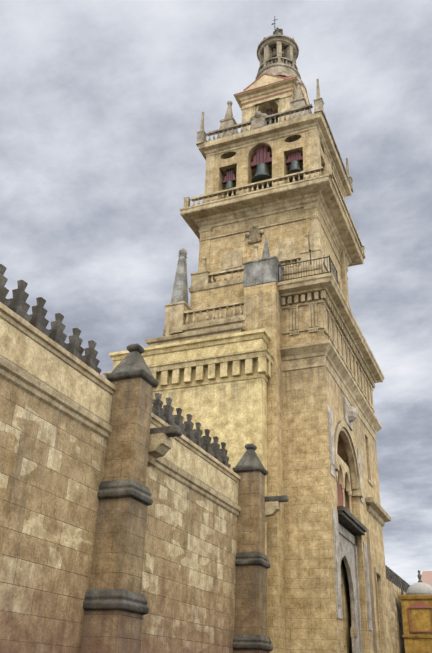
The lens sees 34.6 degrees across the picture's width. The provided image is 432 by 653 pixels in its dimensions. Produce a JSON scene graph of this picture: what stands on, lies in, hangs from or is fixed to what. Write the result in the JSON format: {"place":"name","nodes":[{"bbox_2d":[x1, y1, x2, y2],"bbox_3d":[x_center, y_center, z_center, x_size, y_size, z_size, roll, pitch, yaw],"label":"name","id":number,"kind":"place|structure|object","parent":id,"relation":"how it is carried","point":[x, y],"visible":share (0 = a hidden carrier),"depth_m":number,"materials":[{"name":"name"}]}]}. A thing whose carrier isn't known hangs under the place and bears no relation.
{"place":"outdoors","nodes":[
{"label":"outdoors","id":0,"kind":"place"},
{"bbox_2d":[0,318,237,503],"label":"plaster wall","id":1,"kind":"structure","parent":0,"point":[28,354],"depth_m":18.58,"materials":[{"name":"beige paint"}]},
{"bbox_2d":[0,0,431,584],"label":"sky","id":2,"kind":"structure","parent":0,"point":[102,102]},
{"bbox_2d":[233,471,269,652],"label":"buttress","id":3,"kind":"structure","parent":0,"point":[251,601],"depth_m":26.89,"materials":[{"name":"stone"}]},
{"bbox_2d":[232,443,272,651],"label":"buttress caps","id":4,"kind":"object","parent":3,"relation":"on","point":[249,461],"visible":0.79,"depth_m":26.85,"materials":[{"name":"grey stone"}]},
{"bbox_2d":[251,146,271,168],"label":"bell yoke","id":5,"kind":"object","parent":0,"point":[269,160],"visible":0.68,"depth_m":41.73,"materials":[{"name":"red wood"}]},
{"bbox_2d":[250,146,271,168],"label":"bell irons","id":6,"kind":"object","parent":5,"relation":"attached to","point":[259,157],"visible":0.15,"depth_m":41.73,"materials":[{"name":"black metal"}]},
{"bbox_2d":[337,446,345,507],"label":"painted portal wall","id":7,"kind":"structure","parent":0,"point":[339,490],"depth_m":34.49,"materials":[{"name":"paint"}]},
{"bbox_2d":[421,571,431,585],"bbox_3d":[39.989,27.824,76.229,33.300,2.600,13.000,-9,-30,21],"label":"building","id":8,"kind":"structure","parent":0,"point":[426,577],"depth_m":79.73,"materials":[{"name":"pink paint"}]},
{"label":"ground","id":9,"kind":"structure","parent":0,"visible":0},
{"bbox_2d":[0,377,236,652],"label":"wall","id":10,"kind":"structure","parent":9,"relation":"on","point":[52,461],"depth_m":17.59,"materials":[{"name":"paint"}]},
{"bbox_2d":[0,264,230,467],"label":"merlons","id":11,"kind":"object","parent":10,"relation":"on","point":[20,307],"visible":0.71,"depth_m":19.25,"materials":[{"name":"stone"}]},
{"bbox_2d":[80,377,153,652],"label":"buttress","id":12,"kind":"structure","parent":10,"relation":"attached to","point":[118,550],"depth_m":18.32,"materials":[{"name":"stone"}]},
{"bbox_2d":[83,343,158,614],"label":"buttress caps","id":13,"kind":"object","parent":12,"relation":"attached to","point":[132,364],"visible":0.83,"depth_m":18.59,"materials":[{"name":"grey stone"}]},
{"bbox_2d":[0,302,240,516],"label":"wall mouldings","id":14,"kind":"structure","parent":10,"relation":"attached to","point":[25,381],"depth_m":18.61,"materials":[{"name":"beige stone"}]},
{"bbox_2d":[147,433,171,466],"bbox_3d":[-2.018,3.884,20.287,1.260,1.300,0.600,-9,-30,21],"label":"corbel","id":15,"kind":"object","parent":10,"relation":"attached to","point":[160,444],"visible":0.46,"depth_m":20.18,"materials":[{"name":"stone"}]},
{"bbox_2d":[150,425,181,436],"bbox_3d":[-1.762,3.159,20.554,1.560,0.250,0.360,-9,-30,21],"label":"water spout","id":16,"kind":"object","parent":15,"relation":"on","point":[173,431],"visible":0.52,"depth_m":20.27,"materials":[{"name":"grey stone"}]},
{"bbox_2d":[265,501,279,521],"bbox_3d":[1.897,7.890,28.426,1.452,1.300,0.330,-9,-30,21],"label":"corbel","id":17,"kind":"object","parent":10,"relation":"attached to","point":[272,508],"visible":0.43,"depth_m":28.34,"materials":[{"name":"stone"}]},
{"bbox_2d":[265,495,288,501],"bbox_3d":[2.153,7.164,28.694,1.752,0.250,0.198,-9,-30,21],"label":"water spout","id":18,"kind":"object","parent":17,"relation":"on","point":[283,498],"visible":0.5,"depth_m":28.45,"materials":[{"name":"grey stone"}]},
{"bbox_2d":[113,339,266,554],"bbox_3d":[-0.436,10.016,32.904,7.978,16.532,7.000,-9,-30,21],"label":"annex","id":19,"kind":"object","parent":9,"relation":"on","point":[232,416],"visible":0.22,"depth_m":31.70,"materials":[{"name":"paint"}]},
{"bbox_2d":[102,328,273,391],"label":"annex cornices","id":20,"kind":"object","parent":19,"relation":"attached to","point":[264,357],"visible":0.42,"depth_m":32.80,"materials":[{"name":"beige stone"}]},
{"bbox_2d":[145,324,245,346],"bbox_3d":[-0.012,1.512,36.831,5.297,1.401,5.980,-9,-30,21],"label":"ledge","id":21,"kind":"object","parent":19,"relation":"on","point":[168,338],"visible":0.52,"depth_m":34.32,"materials":[{"name":"beige stone"}]},
{"bbox_2d":[190,282,391,652],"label":"tower wall","id":22,"kind":"structure","parent":9,"relation":"on","point":[301,606],"depth_m":31.06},
{"bbox_2d":[171,269,321,334],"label":"terrace blocks","id":23,"kind":"structure","parent":22,"relation":"on","point":[222,294],"depth_m":36.66,"materials":[{"name":"beige stone"}]},
{"bbox_2d":[163,214,350,335],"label":"terrace balustrades","id":24,"kind":"object","parent":22,"relation":"on","point":[178,316],"visible":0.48,"depth_m":36.00,"materials":[{"name":"beige stone"}]},
{"bbox_2d":[170,248,187,303],"bbox_3d":[-1.879,-2.634,37.561,0.742,3.741,0.742,-9,-30,21],"label":"obelisk","id":25,"kind":"object","parent":24,"relation":"on","point":[180,291],"visible":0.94,"depth_m":37.23,"materials":[{"name":"grey stone"}]},
{"bbox_2d":[179,174,363,293],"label":"cornice","id":26,"kind":"structure","parent":24,"relation":"on","point":[319,193],"depth_m":39.27,"materials":[{"name":"beige stone"}]},
{"bbox_2d":[245,224,263,243],"bbox_3d":[2.161,-5.216,38.912,1.144,1.300,0.323,-9,-30,21],"label":"cartouche","id":27,"kind":"object","parent":26,"relation":"attached to","point":[254,233],"visible":0.98,"depth_m":38.81,"materials":[{"name":"beige stone"}]},
{"bbox_2d":[213,131,342,199],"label":"belfry wall","id":28,"kind":"structure","parent":26,"relation":"on","point":[239,161],"depth_m":41.47,"materials":[{"name":"beige stone"}]},
{"bbox_2d":[184,112,364,258],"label":"cornice","id":29,"kind":"structure","parent":28,"relation":"attached to","point":[314,125],"depth_m":41.36,"materials":[{"name":"beige stone"}]},
{"bbox_2d":[224,181,235,195],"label":"bell","id":30,"kind":"object","parent":29,"relation":"attached to","point":[229,184],"visible":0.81,"depth_m":41.65,"materials":[{"name":"grey metal"}]},
{"bbox_2d":[223,170,235,182],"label":"bell yoke","id":31,"kind":"object","parent":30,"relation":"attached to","point":[234,178],"visible":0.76,"depth_m":42.03,"materials":[{"name":"red wood"}]},
{"bbox_2d":[222,168,235,183],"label":"bell irons","id":32,"kind":"object","parent":31,"relation":"attached to","point":[230,170],"visible":0.44,"depth_m":42.08,"materials":[{"name":"black metal"}]},
{"bbox_2d":[251,163,271,187],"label":"bell","id":33,"kind":"object","parent":29,"relation":"attached to","point":[262,172],"visible":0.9,"depth_m":40.95,"materials":[{"name":"grey metal"}]},
{"bbox_2d":[253,98,280,122],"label":"wall","id":34,"kind":"structure","parent":29,"relation":"on","point":[273,104],"depth_m":46.07,"materials":[{"name":"beige stone"}]},
{"bbox_2d":[234,74,308,130],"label":"upper tower stage","id":35,"kind":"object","parent":29,"relation":"on","point":[265,91],"depth_m":45.81,"materials":[{"name":"beige stone"}]},
{"bbox_2d":[234,73,311,112],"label":"red stage lines","id":36,"kind":"object","parent":35,"relation":"attached to","point":[288,77],"visible":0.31,"depth_m":45.99,"materials":[{"name":"stone"}]},
{"bbox_2d":[255,33,306,91],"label":"lantern","id":37,"kind":"object","parent":35,"relation":"on","point":[278,45],"visible":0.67,"depth_m":48.51,"materials":[{"name":"beige stone"}]},
{"bbox_2d":[273,26,282,34],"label":"st raphael statue","id":38,"kind":"object","parent":37,"relation":"on","point":[277,31],"visible":0.44,"depth_m":50.91,"materials":[{"name":"stone"}]},
{"bbox_2d":[196,79,352,191],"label":"balustrade","id":39,"kind":"object","parent":29,"relation":"on","point":[299,107],"visible":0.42,"depth_m":42.88,"materials":[{"name":"grey stone"}]},
{"bbox_2d":[286,151,302,164],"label":"bell yoke","id":40,"kind":"object","parent":29,"relation":"attached to","point":[296,158],"visible":0.63,"depth_m":40.68,"materials":[{"name":"red wood"}]},
{"bbox_2d":[286,152,302,164],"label":"bell irons","id":41,"kind":"object","parent":40,"relation":"attached to","point":[293,158],"visible":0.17,"depth_m":40.67,"materials":[{"name":"black metal"}]},
{"bbox_2d":[287,160,302,179],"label":"bell","id":42,"kind":"object","parent":29,"relation":"attached to","point":[295,166],"visible":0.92,"depth_m":40.15,"materials":[{"name":"grey metal"}]},
{"bbox_2d":[198,208,347,283],"bbox_3d":[3.593,-2.642,41.184,7.024,5.112,7.024,-9,-30,21],"label":"tower shaft","id":43,"kind":"object","parent":24,"relation":"on","point":[212,250],"visible":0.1,"depth_m":38.89,"materials":[{"name":"beige stone"}]},
{"bbox_2d":[242,235,282,286],"bbox_3d":[2.522,-3.301,36.115,1.820,3.431,1.660,-9,-30,21],"label":"pier cap","id":44,"kind":"object","parent":22,"relation":"on","point":[264,270],"visible":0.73,"depth_m":35.07,"materials":[{"name":"grey stone"}]},
{"bbox_2d":[278,255,337,283],"bbox_3d":[4.669,-2.532,35.162,2.685,1.080,1.560,-9,-30,21],"label":"balcony railing","id":45,"kind":"object","parent":22,"relation":"on","point":[331,268],"visible":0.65,"depth_m":34.58,"materials":[{"name":"grey metal"}]},
{"bbox_2d":[277,273,383,442],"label":"tower entablature","id":46,"kind":"structure","parent":22,"relation":"attached to","point":[315,354],"depth_m":34.73,"materials":[{"name":"beige stone"}]},
{"bbox_2d":[327,397,372,652],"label":"portal surround","id":47,"kind":"object","parent":22,"relation":"attached to","point":[345,543],"visible":0.85,"depth_m":32.20,"materials":[{"name":"grey stone"}]},
{"bbox_2d":[337,506,366,535],"bbox_3d":[6.040,9.144,32.446,1.030,0.360,4.900,-9,-30,21],"label":"door cornice","id":48,"kind":"structure","parent":22,"relation":"attached to","point":[350,522],"depth_m":32.08,"materials":[{"name":"grey stone"}]},
{"bbox_2d":[334,421,390,648],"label":"arch molding","id":49,"kind":"structure","parent":22,"relation":"attached to","point":[377,512],"depth_m":35.34,"materials":[{"name":"beige stone"}]},
{"bbox_2d":[336,454,351,490],"bbox_3d":[5.930,6.905,33.699,0.210,1.200,4.800,-9,-30,21],"label":"tracery","id":50,"kind":"object","parent":49,"relation":"attached to","point":[344,474],"visible":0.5,"depth_m":34.41,"materials":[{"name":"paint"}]},
{"bbox_2d":[366,529,376,652],"bbox_3d":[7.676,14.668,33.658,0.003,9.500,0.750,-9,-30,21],"label":"pilaster","id":51,"kind":"object","parent":22,"relation":"attached to","point":[371,593],"visible":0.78,"depth_m":34.42,"materials":[{"name":"stone"}]},
{"bbox_2d":[386,578,405,652],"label":"wall","id":52,"kind":"structure","parent":9,"relation":"on","point":[396,620],"depth_m":50.16,"materials":[{"name":"beige stone"}]},
{"bbox_2d":[385,565,410,592],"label":"merlons","id":53,"kind":"object","parent":52,"relation":"on","point":[394,578],"visible":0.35,"depth_m":53.67,"materials":[{"name":"stone"}]},
{"bbox_2d":[398,594,431,652],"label":"building","id":54,"kind":"structure","parent":9,"relation":"on","point":[419,642],"depth_m":49.89,"materials":[{"name":"paint"}]},
{"bbox_2d":[406,582,431,594],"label":"dome","id":55,"kind":"structure","parent":54,"relation":"on","point":[417,588],"depth_m":51.32,"materials":[{"name":"white stone"}]},
{"bbox_2d":[401,570,421,594],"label":"shrine finials","id":56,"kind":"object","parent":55,"relation":"on","point":[419,577],"visible":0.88,"depth_m":52.33,"materials":[{"name":"silver metal"}]},
{"bbox_2d":[408,600,431,632],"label":"decorative panel frame","id":57,"kind":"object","parent":54,"relation":"attached to","point":[419,604],"depth_m":50.24,"materials":[{"name":"paint"}]}
]}

